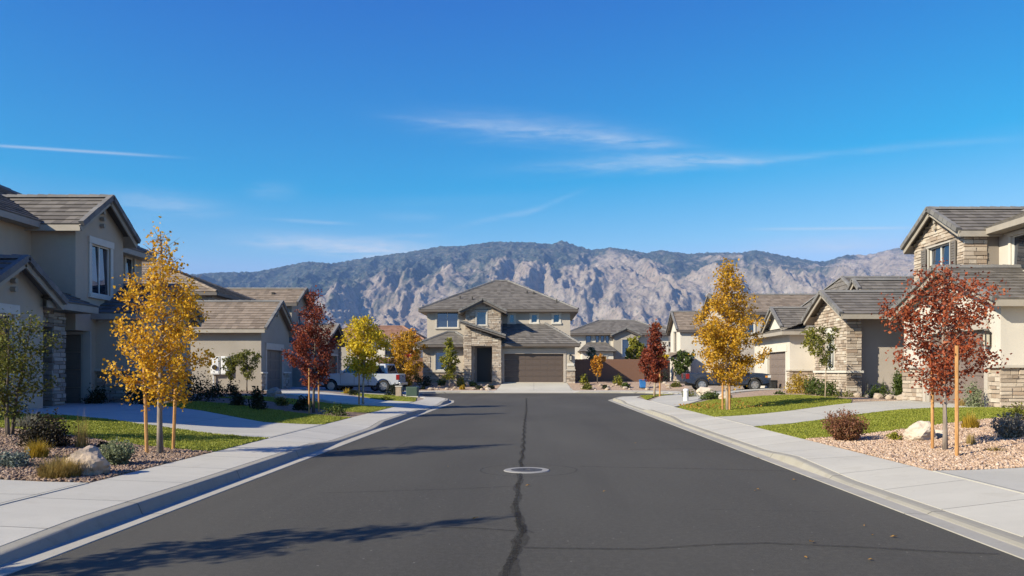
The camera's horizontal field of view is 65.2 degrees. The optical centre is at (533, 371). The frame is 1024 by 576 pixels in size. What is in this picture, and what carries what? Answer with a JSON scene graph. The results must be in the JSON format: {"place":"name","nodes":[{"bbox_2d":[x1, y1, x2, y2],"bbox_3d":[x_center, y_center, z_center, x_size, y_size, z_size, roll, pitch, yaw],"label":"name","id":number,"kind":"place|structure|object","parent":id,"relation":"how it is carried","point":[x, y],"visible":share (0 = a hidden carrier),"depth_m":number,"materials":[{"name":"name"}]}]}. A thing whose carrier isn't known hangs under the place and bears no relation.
{"place":"outdoors","nodes":[
{"label":"outdoors","id":0,"kind":"place"},
{"bbox_2d":[0,480,87,504],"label":"driveway","id":1,"kind":"structure","parent":0,"point":[11,491],"depth_m":9.75,"materials":[{"name":"concrete"}]},
{"bbox_2d":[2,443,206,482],"bbox_3d":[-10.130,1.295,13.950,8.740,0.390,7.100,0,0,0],"label":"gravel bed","id":2,"kind":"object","parent":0,"point":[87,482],"visible":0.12,"depth_m":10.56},
{"bbox_2d":[0,307,64,434],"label":"desert tree","id":3,"kind":"object","parent":2,"relation":"on","point":[8,366],"visible":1,"depth_m":15.11,"materials":[{"name":"green plant"}]},
{"bbox_2d":[66,445,110,475],"bbox_3d":[-6.223,1.293,11.149,0.638,0.538,0.506,0,0,0],"label":"boulder","id":4,"kind":"object","parent":2,"relation":"on","point":[99,464],"visible":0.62,"depth_m":11.00,"materials":[{"name":"stone"}]},
{"bbox_2d":[99,436,138,464],"bbox_3d":[-6.373,1.214,12.234,0.541,0.458,0.595,0,0,0],"label":"sage bush","id":5,"kind":"object","parent":2,"relation":"on","point":[113,454],"visible":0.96,"depth_m":12.16,"materials":[{"name":"green plant"}]},
{"bbox_2d":[142,350,148,452],"bbox_3d":[-6.775,0.608,13.961,0.121,2.022,0.064,0,0,0],"label":"tree stake","id":6,"kind":"object","parent":2,"relation":"in","point":[146,426],"visible":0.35,"depth_m":13.94,"materials":[{"name":"brown wood"}]},
{"bbox_2d":[100,216,219,452],"bbox_3d":[-6.571,-0.559,14.019,1.928,4.277,1.714,0,0,0],"label":"gold tree","id":7,"kind":"object","parent":2,"relation":"on","point":[178,331],"visible":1,"depth_m":13.86,"materials":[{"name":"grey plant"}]},
{"bbox_2d":[171,376,176,449],"bbox_3d":[-6.557,0.836,14.596,0.121,1.580,0.064,0,0,0],"label":"tree stake","id":8,"kind":"object","parent":2,"relation":"in","point":[174,427],"visible":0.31,"depth_m":14.57,"materials":[{"name":"brown wood"}]},
{"bbox_2d":[0,427,213,482],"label":"gravel","id":9,"kind":"structure","parent":0,"point":[153,457],"depth_m":12.86,"materials":[{"name":"gravel"}]},
{"bbox_2d":[0,447,36,467],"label":"blue grey shrub","id":10,"kind":"object","parent":9,"relation":"on","point":[9,459],"visible":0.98,"depth_m":11.53,"materials":[{"name":"green plant"}]},
{"bbox_2d":[22,437,52,457],"bbox_3d":[-7.824,1.171,12.596,0.474,0.375,0.512,0,0,0],"label":"golden clump","id":11,"kind":"object","parent":9,"relation":"on","point":[37,450],"visible":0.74,"depth_m":12.50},
{"bbox_2d":[9,407,77,447],"bbox_3d":[-8.529,0.981,13.985,1.023,0.704,1.028,0,0,0],"label":"dark bush","id":12,"kind":"object","parent":9,"relation":"on","point":[55,435],"visible":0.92,"depth_m":13.86,"materials":[{"name":"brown plant"}]},
{"bbox_2d":[28,452,93,478],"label":"straw grass","id":13,"kind":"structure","parent":9,"relation":"on","point":[62,468],"depth_m":10.69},
{"bbox_2d":[73,413,89,447],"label":"plume grass","id":14,"kind":"object","parent":9,"relation":"on","point":[82,440],"depth_m":14.10,"materials":[{"name":"plant"}]},
{"bbox_2d":[0,413,268,451],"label":"lawn","id":15,"kind":"structure","parent":0,"point":[107,429],"depth_m":16.84,"materials":[{"name":"plant"}]},
{"bbox_2d":[15,409,42,427],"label":"grey grass","id":16,"kind":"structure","parent":15,"relation":"on","point":[23,422],"depth_m":16.51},
{"bbox_2d":[17,403,322,437],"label":"driveway","id":17,"kind":"structure","parent":0,"point":[199,420],"depth_m":21.11,"materials":[{"name":"concrete"}]},
{"bbox_2d":[79,382,111,403],"bbox_3d":[-14.990,0.744,27.407,0.884,0.763,0.907,0,0,21],"label":"dark shrub","id":18,"kind":"object","parent":17,"relation":"on","point":[98,396],"visible":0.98,"depth_m":27.28,"materials":[{"name":"green plant"}]},
{"bbox_2d":[119,380,162,403],"bbox_3d":[-13.313,0.647,27.201,1.464,0.957,1.305,0,0,0],"label":"dark shrub","id":19,"kind":"object","parent":17,"relation":"on","point":[134,395],"visible":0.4,"depth_m":27.04,"materials":[{"name":"green plant"}]},
{"bbox_2d":[150,401,350,424],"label":"lawn","id":20,"kind":"structure","parent":0,"point":[267,415],"depth_m":24.74,"materials":[{"name":"plant"}]},
{"bbox_2d":[228,389,246,405],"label":"dark shrub","id":21,"kind":"object","parent":20,"relation":"on","point":[237,399],"visible":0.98,"depth_m":27.63,"materials":[{"name":"green plant"}]},
{"bbox_2d":[245,386,267,409],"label":"dark shrub","id":22,"kind":"object","parent":20,"relation":"on","point":[256,396],"visible":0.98,"depth_m":26.48,"materials":[{"name":"green plant"}]},
{"bbox_2d":[189,391,366,416],"bbox_3d":[-12.865,1.295,36.150,14.270,0.390,21.700,0,0,0],"label":"gravel bed","id":23,"kind":"object","parent":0,"point":[273,405],"visible":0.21,"depth_m":29.12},
{"bbox_2d":[179,367,223,401],"bbox_3d":[-12.529,0.471,29.820,1.745,1.340,1.616,0,0,0],"label":"dark shrub","id":24,"kind":"object","parent":23,"relation":"on","point":[199,392],"visible":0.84,"depth_m":29.64,"materials":[{"name":"green plant"}]},
{"bbox_2d":[203,380,226,397],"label":"dark shrub","id":25,"kind":"object","parent":23,"relation":"on","point":[219,386],"visible":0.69,"depth_m":34.05,"materials":[{"name":"green plant"}]},
{"bbox_2d":[220,353,237,385],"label":"sapling","id":26,"kind":"object","parent":23,"relation":"on","point":[228,361],"visible":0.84,"depth_m":45.45,"materials":[{"name":"green plant"}]},
{"bbox_2d":[224,379,241,394],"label":"dark shrub","id":27,"kind":"object","parent":23,"relation":"on","point":[231,388],"visible":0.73,"depth_m":37.44,"materials":[{"name":"green plant"}]},
{"bbox_2d":[233,349,261,390],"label":"sapling","id":28,"kind":"object","parent":23,"relation":"on","point":[246,368],"visible":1,"depth_m":45.15,"materials":[{"name":"green plant"}]},
{"bbox_2d":[292,394,311,410],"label":"dark shrub","id":29,"kind":"object","parent":23,"relation":"on","point":[300,404],"visible":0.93,"depth_m":27.79,"materials":[{"name":"green plant"}]},
{"bbox_2d":[281,285,340,412],"bbox_3d":[-7.561,-0.702,27.073,1.896,4.475,1.794,0,0,0],"label":"red leaved tree","id":30,"kind":"object","parent":23,"relation":"on","point":[302,345],"visible":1,"depth_m":26.92,"materials":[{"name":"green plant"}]},
{"bbox_2d":[320,402,349,415],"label":"shrub","id":31,"kind":"object","parent":23,"relation":"on","point":[336,411],"visible":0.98,"depth_m":26.18,"materials":[{"name":"green plant"}]},
{"bbox_2d":[218,396,393,412],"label":"lawn","id":32,"kind":"structure","parent":0,"point":[360,408],"depth_m":31.56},
{"bbox_2d":[264,388,410,406],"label":"driveway","id":33,"kind":"structure","parent":0,"point":[338,398],"depth_m":37.67,"materials":[{"name":"concrete"}]},
{"bbox_2d":[289,387,390,394],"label":"driveway","id":34,"kind":"structure","parent":0,"point":[324,389],"depth_m":52.38,"materials":[{"name":"concrete"}]},
{"bbox_2d":[317,366,407,391],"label":"pickup truck","id":35,"kind":"object","parent":34,"relation":"on","point":[342,380],"visible":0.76,"depth_m":51.67,"materials":[{"name":"white paint"}]},
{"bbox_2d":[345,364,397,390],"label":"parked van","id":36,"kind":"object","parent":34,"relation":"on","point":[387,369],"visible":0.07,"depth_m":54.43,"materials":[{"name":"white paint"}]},
{"bbox_2d":[340,392,416,401],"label":"lawn","id":37,"kind":"structure","parent":0,"point":[395,398],"depth_m":42.30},
{"bbox_2d":[406,387,419,396],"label":"transformer box","id":38,"kind":"object","parent":37,"relation":"on","point":[412,391],"visible":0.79,"depth_m":45.69,"materials":[{"name":"green metal"}]},
{"bbox_2d":[403,383,500,390],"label":"gravel bed","id":39,"kind":"object","parent":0,"point":[452,385],"visible":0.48,"depth_m":64.15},
{"bbox_2d":[382,329,426,386],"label":"amber tree","id":40,"kind":"object","parent":39,"relation":"on","point":[399,352],"visible":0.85,"depth_m":62.93,"materials":[{"name":"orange plant"}]},
{"bbox_2d":[438,337,460,387],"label":"young tree","id":41,"kind":"object","parent":39,"relation":"on","point":[450,369],"visible":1,"depth_m":63.65,"materials":[{"name":"green plant"}]},
{"bbox_2d":[0,390,1023,546],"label":"pavement","id":42,"kind":"structure","parent":0,"point":[996,507],"depth_m":11.31,"materials":[{"name":"concrete"}]},
{"bbox_2d":[0,0,1023,274],"label":"sky","id":43,"kind":"structure","parent":0,"point":[260,135],"materials":[{"name":"blue"}]},
{"bbox_2d":[6,393,1023,575],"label":"road","id":44,"kind":"structure","parent":0,"point":[618,490],"depth_m":8.85,"materials":[{"name":"asphalt"}]},
{"bbox_2d":[0,391,1023,564],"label":"kerb","id":45,"kind":"structure","parent":44,"relation":"on","point":[59,534],"depth_m":10.01,"materials":[{"name":"concrete"}]},
{"bbox_2d":[0,393,1023,575],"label":"gutter","id":46,"kind":"object","parent":44,"relation":"on","point":[16,565],"visible":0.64,"depth_m":9.37,"materials":[{"name":"concrete"}]},
{"bbox_2d":[504,467,549,472],"bbox_3d":[-0.114,1.589,12.962,0.750,0.017,0.750,0,0,0],"label":"manhole cover","id":47,"kind":"object","parent":44,"relation":"on","point":[527,470],"visible":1,"depth_m":12.87,"materials":[{"name":"metal"}]},
{"bbox_2d":[141,379,896,405],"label":"yard","id":48,"kind":"structure","parent":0,"point":[717,388],"depth_m":48.54,"materials":[{"name":"soil"}]},
{"bbox_2d":[0,185,204,409],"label":"two storey house","id":49,"kind":"structure","parent":48,"relation":"on","point":[64,259],"depth_m":27.59,"materials":[{"name":"beige paint"}]},
{"bbox_2d":[0,303,19,379],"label":"window","id":50,"kind":"structure","parent":49,"relation":"in","point":[6,307],"depth_m":22.92,"materials":[{"name":"glass"}]},
{"bbox_2d":[64,332,83,402],"bbox_3d":[-16.450,-0.127,27.901,1.560,2.554,0.073,0,0,0],"label":"garage door","id":51,"kind":"structure","parent":49,"relation":"in","point":[73,390],"depth_m":27.88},
{"bbox_2d":[88,236,113,299],"bbox_3d":[-15.510,-3.665,28.625,0.210,2.150,1.630,0,0,0],"label":"window","id":52,"kind":"structure","parent":49,"relation":"in","point":[98,260],"depth_m":28.64,"materials":[{"name":"glass"}]},
{"bbox_2d":[124,256,135,283],"bbox_3d":[-17.010,-4.250,33.640,0.210,1.320,0.960,0,0,0],"label":"window","id":53,"kind":"structure","parent":49,"relation":"in","point":[128,262],"depth_m":33.78,"materials":[{"name":"glass"}]},
{"bbox_2d":[142,262,297,390],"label":"tan house","id":54,"kind":"structure","parent":48,"relation":"on","point":[236,322],"depth_m":48.52,"materials":[{"name":"paint"}]},
{"bbox_2d":[211,357,220,385],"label":"utility cabinet","id":55,"kind":"object","parent":54,"relation":"attached to","point":[217,370],"visible":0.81,"depth_m":47.15,"materials":[{"name":"white metal"}]},
{"bbox_2d":[265,343,283,389],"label":"garage door","id":56,"kind":"structure","parent":54,"relation":"in","point":[272,356],"depth_m":49.98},
{"bbox_2d":[224,287,347,386],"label":"brown gabled house","id":57,"kind":"structure","parent":48,"relation":"on","point":[293,298],"depth_m":60.43,"materials":[{"name":"beige paint"}]},
{"bbox_2d":[328,354,337,373],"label":"garage door","id":58,"kind":"structure","parent":57,"relation":"in","point":[332,371],"depth_m":60.89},
{"bbox_2d":[336,314,393,403],"bbox_3d":[-7.289,-0.464,34.306,2.450,4.018,2.177,0,0,35],"label":"yellow tree","id":59,"kind":"object","parent":48,"relation":"on","point":[359,347],"visible":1,"depth_m":33.99,"materials":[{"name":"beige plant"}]},
{"bbox_2d":[347,325,425,363],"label":"red roofed house","id":60,"kind":"structure","parent":48,"relation":"on","point":[387,329],"depth_m":101.69,"materials":[{"name":"paint"}]},
{"bbox_2d":[378,357,422,381],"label":"wooden fence","id":61,"kind":"object","parent":48,"relation":"on","point":[421,372],"visible":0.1,"depth_m":70.19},
{"bbox_2d":[416,280,580,383],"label":"stone front house","id":62,"kind":"structure","parent":48,"relation":"on","point":[502,331],"depth_m":66.62,"materials":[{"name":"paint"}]},
{"bbox_2d":[434,351,454,370],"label":"window","id":63,"kind":"structure","parent":62,"relation":"in","point":[437,365],"depth_m":66.52,"materials":[{"name":"plastic"}]},
{"bbox_2d":[435,312,459,328],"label":"window","id":64,"kind":"structure","parent":62,"relation":"in","point":[443,320],"depth_m":69.07,"materials":[{"name":"glass"}]},
{"bbox_2d":[475,310,487,325],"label":"window","id":65,"kind":"structure","parent":62,"relation":"in","point":[481,316],"depth_m":66.66,"materials":[{"name":"glass"}]},
{"bbox_2d":[477,348,491,381],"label":"front door","id":66,"kind":"structure","parent":62,"relation":"in","point":[484,355],"depth_m":66.70,"materials":[{"name":"metal"}]},
{"bbox_2d":[502,349,566,381],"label":"garage door","id":67,"kind":"structure","parent":62,"relation":"in","point":[509,367],"depth_m":66.62,"materials":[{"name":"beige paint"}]},
{"bbox_2d":[575,358,643,381],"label":"wooden fence","id":68,"kind":"object","parent":48,"relation":"on","point":[628,370],"visible":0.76,"depth_m":69.39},
{"bbox_2d":[570,319,670,378],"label":"grey roofed house","id":69,"kind":"structure","parent":48,"relation":"on","point":[608,339],"depth_m":94.95,"materials":[{"name":"paint"}]},
{"bbox_2d":[625,336,645,358],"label":"green tree","id":70,"kind":"object","parent":48,"relation":"on","point":[634,349],"visible":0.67,"depth_m":75.71,"materials":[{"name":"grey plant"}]},
{"bbox_2d":[638,319,669,395],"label":"red tree","id":71,"kind":"object","parent":48,"relation":"on","point":[655,362],"visible":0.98,"depth_m":46.10,"materials":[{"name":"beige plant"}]},
{"bbox_2d":[671,349,695,375],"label":"green tree","id":72,"kind":"object","parent":48,"relation":"on","point":[680,368],"visible":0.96,"depth_m":71.90,"materials":[{"name":"green plant"}]},
{"bbox_2d":[665,311,705,380],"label":"white gabled house","id":73,"kind":"structure","parent":48,"relation":"on","point":[680,330],"depth_m":78.04,"materials":[{"name":"paint"}]},
{"bbox_2d":[698,390,719,399],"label":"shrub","id":74,"kind":"object","parent":48,"relation":"on","point":[709,395],"visible":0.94,"depth_m":38.42,"materials":[{"name":"green plant"}]},
{"bbox_2d":[700,293,815,372],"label":"brown roofed house","id":75,"kind":"structure","parent":48,"relation":"on","point":[763,303],"depth_m":67.49,"materials":[{"name":"beige paint"}]},
{"bbox_2d":[745,276,913,396],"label":"single storey house","id":76,"kind":"structure","parent":48,"relation":"on","point":[863,342],"depth_m":37.79,"materials":[{"name":"beige paint"}]},
{"bbox_2d":[766,344,786,388],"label":"garage door","id":77,"kind":"structure","parent":76,"relation":"in","point":[776,366],"depth_m":52.48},
{"bbox_2d":[824,328,834,369],"bbox_3d":[14.110,-1.080,38.000,0.210,1.980,1.180,0,0,0],"label":"window","id":78,"kind":"structure","parent":76,"relation":"in","point":[832,355],"depth_m":37.97,"materials":[{"name":"plastic"}]},
{"bbox_2d":[891,367,903,395],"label":"conifer shrub","id":79,"kind":"object","parent":48,"relation":"on","point":[898,383],"visible":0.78,"depth_m":32.48,"materials":[{"name":"green plant"}]},
{"bbox_2d":[888,206,1023,408],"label":"cream house","id":80,"kind":"structure","parent":48,"relation":"on","point":[985,239],"depth_m":28.05,"materials":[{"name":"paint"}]},
{"bbox_2d":[926,240,951,268],"bbox_3d":[15.507,-4.160,30.550,0.215,1.440,1.780,0,0,0],"label":"window","id":81,"kind":"structure","parent":80,"relation":"in","point":[936,254],"depth_m":30.72,"materials":[{"name":"plastic"}]},
{"bbox_2d":[921,319,988,405],"bbox_3d":[14.338,-0.265,27.250,0.225,2.770,4.300,0,0,0],"label":"garage door","id":82,"kind":"structure","parent":80,"relation":"in","point":[982,383],"depth_m":26.41,"materials":[{"name":"beige paint"}]},
{"bbox_2d":[1007,229,1023,270],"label":"window","id":83,"kind":"structure","parent":80,"relation":"in","point":[1018,240],"depth_m":27.82,"materials":[{"name":"plastic"}]},
{"bbox_2d":[497,383,571,389],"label":"driveway","id":84,"kind":"structure","parent":0,"point":[534,386],"depth_m":64.48,"materials":[{"name":"concrete"}]},
{"bbox_2d":[190,240,914,337],"bbox_3d":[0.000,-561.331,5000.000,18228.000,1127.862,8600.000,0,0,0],"label":"mountains","id":85,"kind":"structure","parent":0,"point":[608,283],"depth_m":5381.92,"materials":[{"name":"stone"}]},
{"bbox_2d":[568,382,688,390],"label":"gravel bed","id":86,"kind":"object","parent":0,"point":[633,385],"visible":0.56,"depth_m":64.29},
{"bbox_2d":[590,353,605,382],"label":"young tree","id":87,"kind":"object","parent":86,"relation":"on","point":[598,364],"visible":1,"depth_m":66.37,"materials":[{"name":"orange plant"}]},
{"bbox_2d":[651,388,785,406],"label":"driveway","id":88,"kind":"structure","parent":0,"point":[675,399],"depth_m":41.58,"materials":[{"name":"concrete"}]},
{"bbox_2d":[680,363,770,389],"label":"pickup truck","id":89,"kind":"object","parent":88,"relation":"on","point":[753,381],"visible":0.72,"depth_m":52.70,"materials":[{"name":"blue paint"}]},
{"bbox_2d":[677,394,851,416],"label":"lawn","id":90,"kind":"structure","parent":0,"point":[788,402],"depth_m":30.51,"materials":[{"name":"plant"}]},
{"bbox_2d":[679,400,774,408],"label":"leaf litter","id":91,"kind":"object","parent":90,"relation":"on","point":[696,407],"visible":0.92,"depth_m":31.41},
{"bbox_2d":[688,257,775,409],"bbox_3d":[7.191,-1.341,29.153,2.899,5.796,3.156,0,0,0],"label":"conical gold tree","id":92,"kind":"object","parent":90,"relation":"on","point":[715,339],"visible":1,"depth_m":29.05,"materials":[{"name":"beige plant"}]},
{"bbox_2d":[808,324,840,396],"bbox_3d":[12.368,-0.387,34.087,1.313,3.275,1.375,0,0,0],"label":"sapling","id":93,"kind":"object","parent":90,"relation":"on","point":[820,342],"visible":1,"depth_m":33.97,"materials":[{"name":"green plant"}]},
{"bbox_2d":[732,389,900,400],"bbox_3d":[13.200,1.215,40.450,8.400,0.222,19.500,0,0,0],"label":"gravel bed","id":94,"kind":"object","parent":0,"point":[766,393],"visible":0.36,"depth_m":39.07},
{"bbox_2d":[780,369,808,393],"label":"yellow bush","id":95,"kind":"object","parent":94,"relation":"on","point":[796,384],"visible":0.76,"depth_m":40.95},
{"bbox_2d":[800,327,815,377],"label":"sapling","id":96,"kind":"object","parent":94,"relation":"on","point":[810,346],"visible":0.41,"depth_m":41.88,"materials":[{"name":"green plant"}]},
{"bbox_2d":[799,372,824,394],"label":"green bush","id":97,"kind":"object","parent":94,"relation":"on","point":[812,390],"visible":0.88,"depth_m":38.57,"materials":[{"name":"green plant"}]},
{"bbox_2d":[814,379,838,395],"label":"green bush","id":98,"kind":"object","parent":94,"relation":"on","point":[828,389],"visible":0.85,"depth_m":36.24,"materials":[{"name":"green plant"}]},
{"bbox_2d":[867,381,891,397],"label":"shrub","id":99,"kind":"object","parent":94,"relation":"on","point":[877,390],"visible":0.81,"depth_m":33.68,"materials":[{"name":"green plant"}]},
{"bbox_2d":[717,400,988,426],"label":"driveway","id":100,"kind":"structure","parent":0,"point":[797,416],"depth_m":25.03,"materials":[{"name":"concrete"}]},
{"bbox_2d":[755,407,1023,438],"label":"lawn","id":101,"kind":"structure","parent":0,"point":[890,420],"depth_m":20.46,"materials":[{"name":"plant"}]},
{"bbox_2d":[960,381,988,406],"bbox_3d":[13.788,0.660,25.011,0.805,0.933,0.734,0,0,0],"label":"upright shrub","id":102,"kind":"object","parent":101,"relation":"on","point":[974,397],"visible":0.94,"depth_m":24.93,"materials":[{"name":"green plant"}]},
{"bbox_2d":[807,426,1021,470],"bbox_3d":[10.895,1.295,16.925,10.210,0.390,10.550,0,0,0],"label":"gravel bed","id":103,"kind":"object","parent":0,"point":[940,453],"visible":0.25,"depth_m":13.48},
{"bbox_2d":[903,421,936,440],"bbox_3d":[7.713,1.239,15.967,0.607,0.535,0.572,0,0,36],"label":"boulder","id":104,"kind":"object","parent":103,"relation":"on","point":[919,430],"visible":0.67,"depth_m":15.81,"materials":[{"name":"stone"}]},
{"bbox_2d":[931,360,941,448],"bbox_3d":[7.238,0.678,14.326,0.057,1.841,0.310,0,0,-17],"label":"tree stake","id":105,"kind":"object","parent":103,"relation":"in","point":[932,420],"visible":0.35,"depth_m":14.42,"materials":[{"name":"brown wood"}]},
{"bbox_2d":[871,257,1012,449],"bbox_3d":[7.186,-0.235,14.180,1.970,3.561,2.168,0,0,-14],"label":"tree","id":106,"kind":"object","parent":103,"relation":"on","point":[942,361],"visible":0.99,"depth_m":14.08,"materials":[{"name":"red plant"}]},
{"bbox_2d":[947,346,958,455],"bbox_3d":[7.161,0.585,13.728,0.065,2.043,0.917,0,0,16],"label":"tree stake","id":107,"kind":"object","parent":103,"relation":"in","point":[956,375],"visible":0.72,"depth_m":13.29,"materials":[{"name":"brown wood"}]},
{"bbox_2d":[960,411,980,427],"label":"golden clump","id":108,"kind":"object","parent":103,"relation":"on","point":[969,421],"visible":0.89,"depth_m":17.39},
{"bbox_2d":[806,417,1023,470],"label":"gravel","id":109,"kind":"structure","parent":0,"point":[1013,458],"depth_m":14.23,"materials":[{"name":"gravel"}]},
{"bbox_2d":[820,408,869,440],"bbox_3d":[6.438,1.080,16.558,0.996,0.752,1.011,0,0,29],"label":"bronze bush","id":110,"kind":"object","parent":109,"relation":"on","point":[845,428],"visible":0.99,"depth_m":16.35,"materials":[{"name":"brown plant"}]},
{"bbox_2d":[989,412,1023,437],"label":"grey bush","id":111,"kind":"object","parent":109,"relation":"on","point":[1012,427],"visible":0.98,"depth_m":15.19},
{"bbox_2d":[997,401,1023,418],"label":"olive shrub","id":112,"kind":"object","parent":109,"relation":"on","point":[1018,409],"visible":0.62,"depth_m":18.65,"materials":[{"name":"green plant"}]},
{"bbox_2d":[934,467,1023,493],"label":"driveway","id":113,"kind":"structure","parent":0,"point":[1011,479],"depth_m":10.85,"materials":[{"name":"concrete"}]},
{"label":"ground","id":114,"kind":"structure","parent":0,"visible":0},
{"bbox_2d":[341,327,355,370],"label":"ochre house","id":115,"kind":"structure","parent":114,"relation":"on","point":[344,351],"depth_m":120.00,"materials":[{"name":"beige paint"}]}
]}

